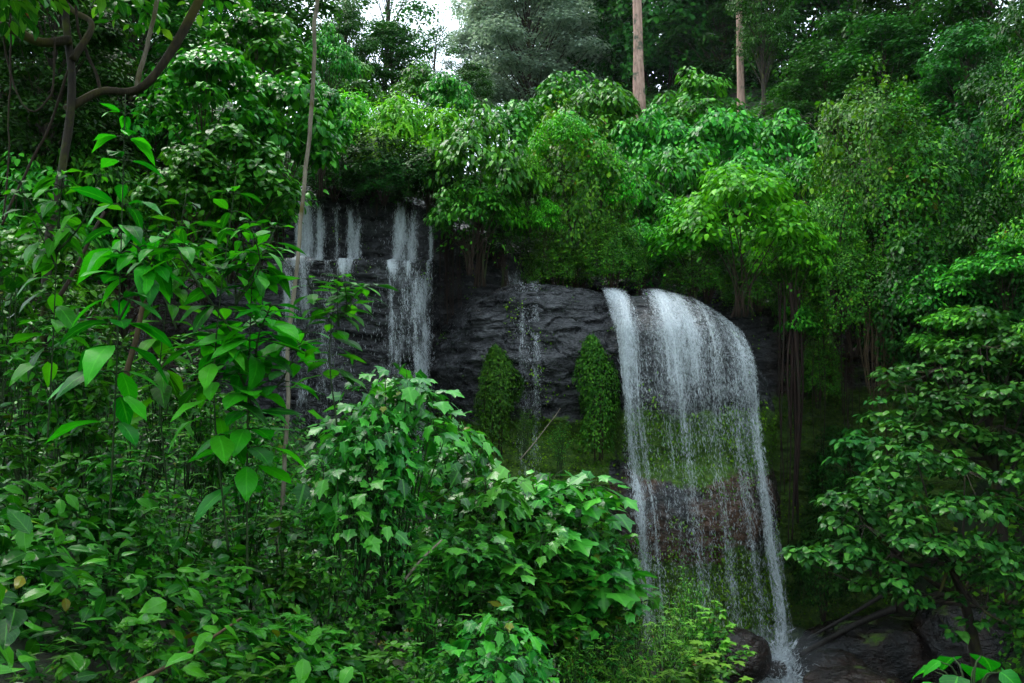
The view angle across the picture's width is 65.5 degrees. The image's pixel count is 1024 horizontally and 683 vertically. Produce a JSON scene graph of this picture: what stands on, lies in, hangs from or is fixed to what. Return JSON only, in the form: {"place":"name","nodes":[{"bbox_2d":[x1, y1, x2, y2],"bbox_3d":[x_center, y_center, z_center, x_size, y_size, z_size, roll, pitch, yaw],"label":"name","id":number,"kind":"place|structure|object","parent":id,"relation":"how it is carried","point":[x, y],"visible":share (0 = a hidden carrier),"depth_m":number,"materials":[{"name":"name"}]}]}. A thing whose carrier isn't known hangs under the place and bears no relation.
{"place":"outdoors","nodes":[
{"label":"outdoors","id":0,"kind":"place"},
{"bbox_2d":[0,24,1023,682],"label":"ground","id":1,"kind":"structure","parent":0,"point":[92,666],"depth_m":11.93,"materials":[{"name":"plant"}]},
{"bbox_2d":[0,342,70,495],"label":"undergrowth herb","id":2,"kind":"object","parent":1,"relation":"on","point":[33,402],"visible":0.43,"depth_m":7.14,"materials":[{"name":"green plant"}]},
{"bbox_2d":[0,238,70,408],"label":"undergrowth herb","id":3,"kind":"object","parent":1,"relation":"on","point":[48,285],"visible":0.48,"depth_m":8.53,"materials":[{"name":"green plant"}]},
{"bbox_2d":[0,234,77,452],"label":"undergrowth herb","id":4,"kind":"object","parent":1,"relation":"on","point":[12,284],"visible":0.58,"depth_m":7.66,"materials":[{"name":"green plant"}]},
{"bbox_2d":[0,434,85,572],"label":"undergrowth herb","id":5,"kind":"object","parent":1,"relation":"on","point":[19,463],"visible":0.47,"depth_m":5.31,"materials":[{"name":"green plant"}]},
{"bbox_2d":[0,151,111,358],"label":"shade bush","id":6,"kind":"object","parent":1,"relation":"on","point":[33,178],"visible":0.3,"depth_m":13.65,"materials":[{"name":"green plant"}]},
{"bbox_2d":[0,219,118,390],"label":"shade bush","id":7,"kind":"object","parent":1,"relation":"on","point":[69,254],"visible":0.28,"depth_m":11.95,"materials":[{"name":"green plant"}]},
{"bbox_2d":[1,159,124,455],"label":"tall plant","id":8,"kind":"object","parent":1,"relation":"on","point":[61,241],"visible":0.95,"depth_m":6.06,"materials":[{"name":"green plant"}]},
{"bbox_2d":[0,305,136,485],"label":"undergrowth herb","id":9,"kind":"object","parent":1,"relation":"on","point":[63,357],"visible":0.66,"depth_m":6.90,"materials":[{"name":"green plant"}]},
{"bbox_2d":[2,128,146,311],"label":"shade bush","id":10,"kind":"object","parent":1,"relation":"on","point":[93,166],"visible":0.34,"depth_m":14.95,"materials":[{"name":"green plant"}]},
{"bbox_2d":[0,0,155,223],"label":"forest tree","id":11,"kind":"object","parent":1,"relation":"on","point":[96,123],"visible":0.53,"depth_m":15.05,"materials":[{"name":"green plant"}]},
{"bbox_2d":[35,360,157,540],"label":"undergrowth herb","id":12,"kind":"object","parent":1,"relation":"on","point":[84,439],"visible":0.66,"depth_m":6.71,"materials":[{"name":"green plant"}]},
{"bbox_2d":[42,440,174,601],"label":"undergrowth herb","id":13,"kind":"object","parent":1,"relation":"on","point":[99,478],"visible":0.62,"depth_m":5.66,"materials":[{"name":"green plant"}]},
{"bbox_2d":[46,94,192,596],"bbox_3d":[-2.560,0.023,5.233,0.849,3.366,0.743,1,-5,-8],"label":"tall plant","id":14,"kind":"object","parent":1,"relation":"on","point":[148,286],"visible":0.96,"depth_m":5.24,"materials":[{"name":"green plant"}]},
{"bbox_2d":[0,0,251,419],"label":"mossy tree","id":15,"kind":"object","parent":1,"relation":"on","point":[19,10],"visible":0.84,"depth_m":9.36,"materials":[{"name":"brown plant"}]},
{"bbox_2d":[275,0,318,559],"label":"liana","id":16,"kind":"object","parent":15,"relation":"hanging from","point":[293,297],"visible":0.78,"depth_m":8.57,"materials":[{"name":"brown plant"}]},
{"bbox_2d":[88,506,196,638],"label":"undergrowth herb","id":17,"kind":"object","parent":1,"relation":"on","point":[148,541],"visible":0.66,"depth_m":5.03,"materials":[{"name":"green plant"}]},
{"bbox_2d":[71,618,214,682],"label":"undergrowth herb","id":18,"kind":"object","parent":1,"relation":"on","point":[149,651],"visible":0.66,"depth_m":3.85,"materials":[{"name":"green plant"}]},
{"bbox_2d":[115,190,234,514],"bbox_3d":[-2.768,0.061,6.422,1.072,2.642,0.794,-2,-5,24],"label":"tall plant","id":19,"kind":"object","parent":1,"relation":"on","point":[174,387],"visible":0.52,"depth_m":6.43,"materials":[{"name":"green plant"}]},
{"bbox_2d":[128,141,248,275],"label":"leaved bush","id":20,"kind":"object","parent":1,"relation":"on","point":[194,158],"visible":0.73,"depth_m":12.55,"materials":[{"name":"green plant"}]},
{"bbox_2d":[131,44,282,208],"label":"leaved bush","id":21,"kind":"object","parent":1,"relation":"on","point":[213,74],"visible":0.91,"depth_m":14.21,"materials":[{"name":"green plant"}]},
{"bbox_2d":[142,176,306,551],"bbox_3d":[-1.912,0.116,5.357,1.086,2.564,0.804,5,-7,-44],"label":"tall plant","id":22,"kind":"object","parent":1,"relation":"on","point":[222,447],"visible":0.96,"depth_m":5.36,"materials":[{"name":"green plant"}]},
{"bbox_2d":[169,117,317,283],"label":"leaved bush","id":23,"kind":"object","parent":1,"relation":"on","point":[262,167],"visible":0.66,"depth_m":13.12,"materials":[{"name":"green plant"}]},
{"bbox_2d":[194,458,296,632],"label":"undergrowth herb","id":24,"kind":"object","parent":1,"relation":"on","point":[239,537],"visible":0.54,"depth_m":6.68,"materials":[{"name":"green plant"}]},
{"bbox_2d":[179,238,329,605],"bbox_3d":[-1.796,0.585,5.594,1.014,2.618,1.154,1,-5,-11],"label":"tall plant","id":25,"kind":"object","parent":1,"relation":"on","point":[246,477],"visible":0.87,"depth_m":5.46,"materials":[{"name":"green plant"}]},
{"bbox_2d":[159,0,349,86],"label":"forest tree","id":26,"kind":"object","parent":1,"relation":"on","point":[283,7],"visible":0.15,"depth_m":30.83,"materials":[{"name":"green plant"}]},
{"bbox_2d":[195,4,321,116],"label":"leaved bush","id":27,"kind":"object","parent":1,"relation":"on","point":[272,42],"visible":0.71,"depth_m":18.13,"materials":[{"name":"green plant"}]},
{"bbox_2d":[218,66,346,246],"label":"leaved bush","id":28,"kind":"object","parent":1,"relation":"on","point":[279,92],"visible":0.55,"depth_m":15.80,"materials":[{"name":"green plant"}]},
{"bbox_2d":[233,514,339,656],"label":"undergrowth herb","id":29,"kind":"object","parent":1,"relation":"on","point":[294,586],"visible":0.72,"depth_m":6.21,"materials":[{"name":"green plant"}]},
{"bbox_2d":[227,612,361,682],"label":"undergrowth herb","id":30,"kind":"object","parent":1,"relation":"on","point":[330,658],"visible":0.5,"depth_m":4.84,"materials":[{"name":"green plant"}]},
{"bbox_2d":[299,20,364,94],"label":"skyline bush","id":31,"kind":"object","parent":1,"relation":"on","point":[340,63],"visible":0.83,"depth_m":27.79,"materials":[{"name":"green plant"}]},
{"bbox_2d":[270,550,396,682],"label":"undergrowth herb","id":32,"kind":"object","parent":1,"relation":"on","point":[358,625],"visible":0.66,"depth_m":5.67,"materials":[{"name":"green plant"}]},
{"bbox_2d":[0,306,682,682],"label":"undergrowth","id":33,"kind":"object","parent":1,"relation":"on","point":[194,582],"visible":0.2,"depth_m":4.68,"materials":[{"name":"green plant"}]},
{"bbox_2d":[289,269,397,424],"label":"tall plant","id":34,"kind":"object","parent":1,"relation":"on","point":[350,310],"visible":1,"depth_m":5.38,"materials":[{"name":"green plant"}]},
{"bbox_2d":[278,451,418,681],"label":"lobed leaf shrub","id":35,"kind":"object","parent":1,"relation":"on","point":[325,516],"visible":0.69,"depth_m":6.33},
{"bbox_2d":[302,391,428,617],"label":"lobed leaf shrub","id":36,"kind":"object","parent":1,"relation":"on","point":[375,447],"visible":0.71,"depth_m":6.72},
{"bbox_2d":[304,362,484,640],"bbox_3d":[-1.040,1.429,7.362,1.631,2.447,1.469,-4,-6,36],"label":"lobed leaf shrub","id":37,"kind":"object","parent":1,"relation":"on","point":[414,395],"visible":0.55,"depth_m":7.21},
{"bbox_2d":[348,19,440,109],"bbox_3d":[-5.694,-13.064,39.076,4.975,5.793,4.500,5,-7,-43],"label":"forest tree","id":38,"kind":"object","parent":1,"relation":"on","point":[392,37],"visible":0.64,"depth_m":38.74,"materials":[{"name":"green plant"}]},
{"bbox_2d":[390,546,486,677],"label":"undergrowth herb","id":39,"kind":"object","parent":1,"relation":"on","point":[421,611],"visible":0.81,"depth_m":6.15,"materials":[{"name":"green plant"}]},
{"bbox_2d":[395,411,516,638],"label":"lobed leaf shrub","id":40,"kind":"object","parent":1,"relation":"on","point":[480,460],"visible":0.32,"depth_m":8.16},
{"bbox_2d":[394,523,536,681],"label":"lobed leaf shrub","id":41,"kind":"object","parent":1,"relation":"on","point":[451,552],"visible":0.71,"depth_m":6.71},
{"bbox_2d":[411,460,573,682],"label":"lobed leaf shrub","id":42,"kind":"object","parent":1,"relation":"on","point":[500,501],"visible":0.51,"depth_m":7.46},
{"bbox_2d":[422,605,562,682],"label":"lobed leaf shrub","id":43,"kind":"object","parent":1,"relation":"on","point":[491,654],"visible":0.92,"depth_m":5.55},
{"bbox_2d":[36,18,1012,282],"bbox_3d":[4.008,-7.349,43.223,60.686,24.543,39.743,0,-5,0],"label":"hillside growth","id":44,"kind":"object","parent":1,"relation":"on","point":[648,96],"visible":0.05,"depth_m":39.88,"materials":[{"name":"green plant"}]},
{"bbox_2d":[460,487,594,654],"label":"lobed leaf shrub","id":45,"kind":"object","parent":1,"relation":"on","point":[563,570],"visible":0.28,"depth_m":7.85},
{"bbox_2d":[451,0,614,129],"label":"grey tree","id":46,"kind":"object","parent":1,"relation":"on","point":[534,68],"visible":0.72,"depth_m":49.91,"materials":[{"name":"green plant"}]},
{"bbox_2d":[458,469,658,682],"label":"lobed leaf shrub","id":47,"kind":"object","parent":1,"relation":"on","point":[589,512],"visible":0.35,"depth_m":8.25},
{"bbox_2d":[560,76,647,186],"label":"broadleaf shrub","id":48,"kind":"object","parent":1,"relation":"on","point":[618,104],"visible":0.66,"depth_m":29.24,"materials":[{"name":"green plant"}]},
{"bbox_2d":[428,283,780,674],"bbox_3d":[2.250,3.872,20.163,9.700,11.000,4.996,0,-5,0],"label":"rock shelf","id":49,"kind":"object","parent":1,"relation":"on","point":[568,317],"visible":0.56,"depth_m":18.65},
{"bbox_2d":[471,343,525,454],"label":"ivy column","id":50,"kind":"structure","parent":49,"relation":"on","point":[495,353],"depth_m":19.03,"materials":[{"name":"green plant"}]},
{"bbox_2d":[521,227,591,288],"bbox_3d":[1.206,-2.141,21.286,1.992,1.934,1.803,1,-5,-16],"label":"creeper mound","id":51,"kind":"object","parent":49,"relation":"on","point":[553,274],"visible":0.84,"depth_m":20.95,"materials":[{"name":"green plant"}]},
{"bbox_2d":[515,90,640,292],"bbox_3d":[1.969,-3.620,21.966,3.487,6.463,3.430,-3,-6,32],"label":"creeper mound","id":52,"kind":"object","parent":49,"relation":"on","point":[569,185],"visible":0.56,"depth_m":20.98,"materials":[{"name":"green plant"}]},
{"bbox_2d":[572,213,656,295],"bbox_3d":[2.688,-2.191,20.885,2.193,2.366,2.088,-1,-5,11],"label":"creeper mound","id":53,"kind":"object","parent":49,"relation":"on","point":[634,237],"visible":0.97,"depth_m":20.43,"materials":[{"name":"green plant"}]},
{"bbox_2d":[642,207,741,304],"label":"bright shrub","id":54,"kind":"object","parent":49,"relation":"on","point":[669,245],"visible":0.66,"depth_m":20.31,"materials":[{"name":"green plant"}]},
{"bbox_2d":[666,162,824,317],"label":"bright shrub","id":55,"kind":"object","parent":49,"relation":"on","point":[736,185],"visible":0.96,"depth_m":19.17,"materials":[{"name":"green plant"}]},
{"bbox_2d":[742,216,838,323],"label":"bright shrub","id":56,"kind":"object","parent":49,"relation":"on","point":[816,247],"visible":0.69,"depth_m":19.31,"materials":[{"name":"green plant"}]},
{"bbox_2d":[778,282,803,544],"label":"hanging roots","id":57,"kind":"object","parent":49,"relation":"hanging from","point":[793,341],"visible":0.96,"depth_m":19.28,"materials":[{"name":"brown plant"}]},
{"bbox_2d":[560,538,650,682],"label":"lobed leaf shrub","id":58,"kind":"object","parent":1,"relation":"on","point":[628,617],"visible":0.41,"depth_m":8.41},
{"bbox_2d":[567,0,736,94],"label":"draped tree","id":59,"kind":"object","parent":1,"relation":"on","point":[616,14],"visible":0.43,"depth_m":48.99,"materials":[{"name":"green plant"}]},
{"bbox_2d":[608,101,699,186],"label":"broadleaf shrub","id":60,"kind":"object","parent":1,"relation":"on","point":[663,132],"visible":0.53,"depth_m":27.95,"materials":[{"name":"green plant"}]},
{"bbox_2d":[622,142,728,231],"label":"broadleaf shrub","id":61,"kind":"object","parent":1,"relation":"on","point":[680,168],"visible":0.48,"depth_m":24.67,"materials":[{"name":"green plant"}]},
{"bbox_2d":[633,66,757,149],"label":"broadleaf shrub","id":62,"kind":"object","parent":1,"relation":"on","point":[700,94],"visible":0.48,"depth_m":33.05,"materials":[{"name":"green plant"}]},
{"bbox_2d":[656,0,778,89],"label":"forest tree","id":63,"kind":"object","parent":1,"relation":"on","point":[720,37],"visible":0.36,"depth_m":46.78,"materials":[{"name":"green plant"}]},
{"bbox_2d":[664,107,784,207],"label":"broadleaf shrub","id":64,"kind":"object","parent":1,"relation":"on","point":[737,136],"visible":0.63,"depth_m":26.89,"materials":[{"name":"green plant"}]},
{"bbox_2d":[723,0,796,115],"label":"forest tree","id":65,"kind":"object","parent":1,"relation":"on","point":[757,39],"visible":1,"depth_m":37.15,"materials":[{"name":"green plant"}]},
{"bbox_2d":[681,620,881,682],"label":"splash","id":66,"kind":"object","parent":1,"relation":"on","point":[780,656],"visible":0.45,"depth_m":16.37,"materials":[{"name":"white liquid"}]},
{"bbox_2d":[711,0,865,101],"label":"forest tree","id":67,"kind":"object","parent":1,"relation":"on","point":[748,69],"visible":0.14,"depth_m":43.94,"materials":[{"name":"green plant"}]},
{"bbox_2d":[743,106,843,203],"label":"broadleaf shrub","id":68,"kind":"object","parent":1,"relation":"on","point":[778,130],"visible":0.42,"depth_m":26.98,"materials":[{"name":"green plant"}]},
{"bbox_2d":[752,35,898,151],"bbox_3d":[13.226,-9.759,33.899,5.948,6.251,5.876,-2,-5,20],"label":"forest tree","id":69,"kind":"object","parent":1,"relation":"on","point":[808,71],"visible":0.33,"depth_m":33.50,"materials":[{"name":"green plant"}]},
{"bbox_2d":[760,0,937,108],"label":"forest tree","id":70,"kind":"object","parent":1,"relation":"on","point":[840,19],"visible":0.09,"depth_m":41.02,"materials":[{"name":"green plant"}]},
{"bbox_2d":[792,615,950,682],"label":"boulder","id":71,"kind":"object","parent":1,"relation":"on","point":[888,645],"visible":0.38,"depth_m":17.08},
{"bbox_2d":[821,396,935,613],"bbox_3d":[7.098,3.196,15.485,1.998,4.280,1.930,-2,-5,21],"label":"tiered tree","id":72,"kind":"object","parent":1,"relation":"on","point":[857,441],"visible":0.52,"depth_m":15.37,"materials":[{"name":"green plant"}]},
{"bbox_2d":[777,432,1023,682],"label":"tiered tree","id":73,"kind":"object","parent":1,"relation":"on","point":[991,550],"visible":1,"depth_m":12.43,"materials":[{"name":"green plant"}]},
{"bbox_2d":[816,11,987,146],"bbox_3d":[15.464,-9.635,31.682,6.595,7.290,5.966,5,-7,-44],"label":"forest tree","id":74,"kind":"object","parent":1,"relation":"on","point":[872,35],"visible":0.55,"depth_m":31.26,"materials":[{"name":"green plant"}]},
{"bbox_2d":[856,305,1023,615],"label":"tiered tree","id":75,"kind":"object","parent":1,"relation":"on","point":[982,398],"visible":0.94,"depth_m":14.74,"materials":[{"name":"green plant"}]},
{"bbox_2d":[882,264,998,335],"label":"slope shrub","id":76,"kind":"object","parent":1,"relation":"on","point":[951,283],"visible":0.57,"depth_m":17.72,"materials":[{"name":"green plant"}]},
{"bbox_2d":[868,0,1023,133],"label":"forest tree","id":77,"kind":"object","parent":1,"relation":"on","point":[973,9],"visible":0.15,"depth_m":30.93,"materials":[{"name":"green plant"}]},
{"bbox_2d":[879,18,1023,156],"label":"forest tree","id":78,"kind":"object","parent":1,"relation":"on","point":[962,46],"visible":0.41,"depth_m":27.36,"materials":[{"name":"green plant"}]},
{"bbox_2d":[897,305,1017,384],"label":"slope shrub","id":79,"kind":"object","parent":1,"relation":"on","point":[943,319],"visible":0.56,"depth_m":16.45,"materials":[{"name":"green plant"}]},
{"bbox_2d":[896,83,1023,308],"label":"creeper thicket","id":80,"kind":"object","parent":1,"relation":"on","point":[967,140],"visible":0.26,"depth_m":20.90,"materials":[{"name":"green plant"}]},
{"bbox_2d":[911,593,1014,680],"bbox_3d":[10.198,6.335,16.961,3.080,1.632,2.410,0,-5,0],"label":"boulder","id":81,"kind":"object","parent":1,"relation":"on","point":[927,629],"visible":0.5,"depth_m":16.47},
{"bbox_2d":[933,229,1023,421],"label":"creeper thicket","id":82,"kind":"object","parent":1,"relation":"on","point":[1018,313],"visible":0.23,"depth_m":17.10,"materials":[{"name":"green plant"}]},
{"bbox_2d":[946,232,1023,313],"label":"slope shrub","id":83,"kind":"object","parent":1,"relation":"on","point":[977,266],"visible":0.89,"depth_m":16.84,"materials":[{"name":"green plant"}]},
{"bbox_2d":[947,0,1023,400],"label":"forest tree","id":84,"kind":"object","parent":1,"relation":"on","point":[987,93],"visible":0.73,"depth_m":18.39,"materials":[{"name":"green plant"}]},
{"bbox_2d":[13,162,1023,653],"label":"cliff","id":85,"kind":"structure","parent":0,"point":[377,246],"depth_m":21.05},
{"bbox_2d":[13,0,228,180],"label":"forest tree","id":86,"kind":"object","parent":85,"relation":"on","point":[133,49],"visible":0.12,"depth_m":19.33,"materials":[{"name":"green plant"}]},
{"bbox_2d":[280,200,435,489],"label":"waterfall","id":87,"kind":"structure","parent":85,"relation":"attached to","point":[400,236],"depth_m":21.43,"materials":[{"name":"white liquid"}]},
{"bbox_2d":[362,89,431,155],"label":"fern tuft","id":88,"kind":"object","parent":85,"relation":"on","point":[396,119],"visible":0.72,"depth_m":22.93,"materials":[{"name":"green plant"}]},
{"bbox_2d":[386,135,479,211],"bbox_3d":[-2.117,-4.524,21.735,2.625,2.051,2.658,5,-7,-43],"label":"creeper curtain","id":89,"kind":"object","parent":85,"relation":"hanging from","point":[431,201],"visible":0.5,"depth_m":21.05,"materials":[{"name":"green plant"}]},
{"bbox_2d":[423,173,516,275],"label":"broadleaf shrub","id":90,"kind":"object","parent":85,"relation":"on","point":[442,221],"visible":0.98,"depth_m":20.23,"materials":[{"name":"green plant"}]},
{"bbox_2d":[425,98,550,287],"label":"broadleaf shrub","id":91,"kind":"object","parent":85,"relation":"on","point":[473,138],"visible":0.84,"depth_m":20.54,"materials":[{"name":"green plant"}]},
{"bbox_2d":[116,189,1006,666],"bbox_3d":[-2.759,2.370,20.197,32.366,14.641,5.562,0,-5,0],"label":"moss","id":92,"kind":"object","parent":85,"relation":"on","point":[768,587],"visible":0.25,"depth_m":18.67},
{"bbox_2d":[570,331,621,460],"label":"ivy column","id":93,"kind":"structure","parent":85,"relation":"attached to","point":[593,348],"depth_m":18.54,"materials":[{"name":"green plant"}]},
{"bbox_2d":[660,243,761,304],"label":"creeper thicket","id":94,"kind":"object","parent":85,"relation":"on","point":[702,284],"visible":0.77,"depth_m":20.43,"materials":[{"name":"green plant"}]},
{"bbox_2d":[784,331,847,413],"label":"creeper thicket","id":95,"kind":"object","parent":85,"relation":"attached to","point":[808,364],"visible":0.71,"depth_m":20.25,"materials":[{"name":"green plant"}]},
{"bbox_2d":[781,510,864,624],"bbox_3d":[7.483,5.388,19.199,1.753,2.661,1.869,3,-6,-29],"label":"creeper curtain","id":96,"kind":"object","parent":85,"relation":"hanging from","point":[810,578],"visible":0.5,"depth_m":18.82,"materials":[{"name":"green plant"}]},
{"bbox_2d":[783,175,873,309],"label":"creeper thicket","id":97,"kind":"object","parent":85,"relation":"attached to","point":[828,213],"visible":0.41,"depth_m":20.02,"materials":[{"name":"green plant"}]},
{"bbox_2d":[799,419,873,523],"bbox_3d":[8.241,3.350,19.988,1.926,2.796,1.806,-4,-6,38],"label":"creeper curtain","id":98,"kind":"object","parent":85,"relation":"hanging from","point":[828,484],"visible":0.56,"depth_m":19.81,"materials":[{"name":"green plant"}]},
{"bbox_2d":[800,225,904,369],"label":"creeper thicket","id":99,"kind":"object","parent":85,"relation":"attached to","point":[825,305],"visible":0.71,"depth_m":19.06,"materials":[{"name":"green plant"}]},
{"bbox_2d":[798,51,950,267],"bbox_3d":[9.633,-4.522,21.560,3.648,6.744,3.833,1,-5,-13],"label":"creeper thicket","id":100,"kind":"object","parent":85,"relation":"on","point":[857,115],"visible":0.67,"depth_m":20.90,"materials":[{"name":"green plant"}]},
{"bbox_2d":[844,83,995,347],"bbox_3d":[10.212,-3.186,20.522,3.399,7.227,3.078,2,-5,-19],"label":"creeper thicket","id":101,"kind":"object","parent":85,"relation":"on","point":[936,173],"visible":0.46,"depth_m":19.84,"materials":[{"name":"green plant"}]},
{"bbox_2d":[853,215,1006,408],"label":"creeper thicket","id":102,"kind":"object","parent":85,"relation":"on","point":[901,245],"visible":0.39,"depth_m":18.30,"materials":[{"name":"green plant"}]},
{"bbox_2d":[966,54,1023,280],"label":"creeper thicket","id":103,"kind":"object","parent":85,"relation":"on","point":[1001,164],"visible":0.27,"depth_m":20.55,"materials":[{"name":"green plant"}]},
{"bbox_2d":[35,0,1022,173],"label":"sky","id":104,"kind":"structure","parent":0,"point":[451,24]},
{"bbox_2d":[603,288,795,678],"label":"waterfall","id":105,"kind":"structure","parent":0,"point":[624,363],"depth_m":17.95,"materials":[{"name":"white liquid"}]},
{"bbox_2d":[713,627,771,682],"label":"boulder","id":106,"kind":"object","parent":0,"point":[757,666],"visible":0.76,"depth_m":15.74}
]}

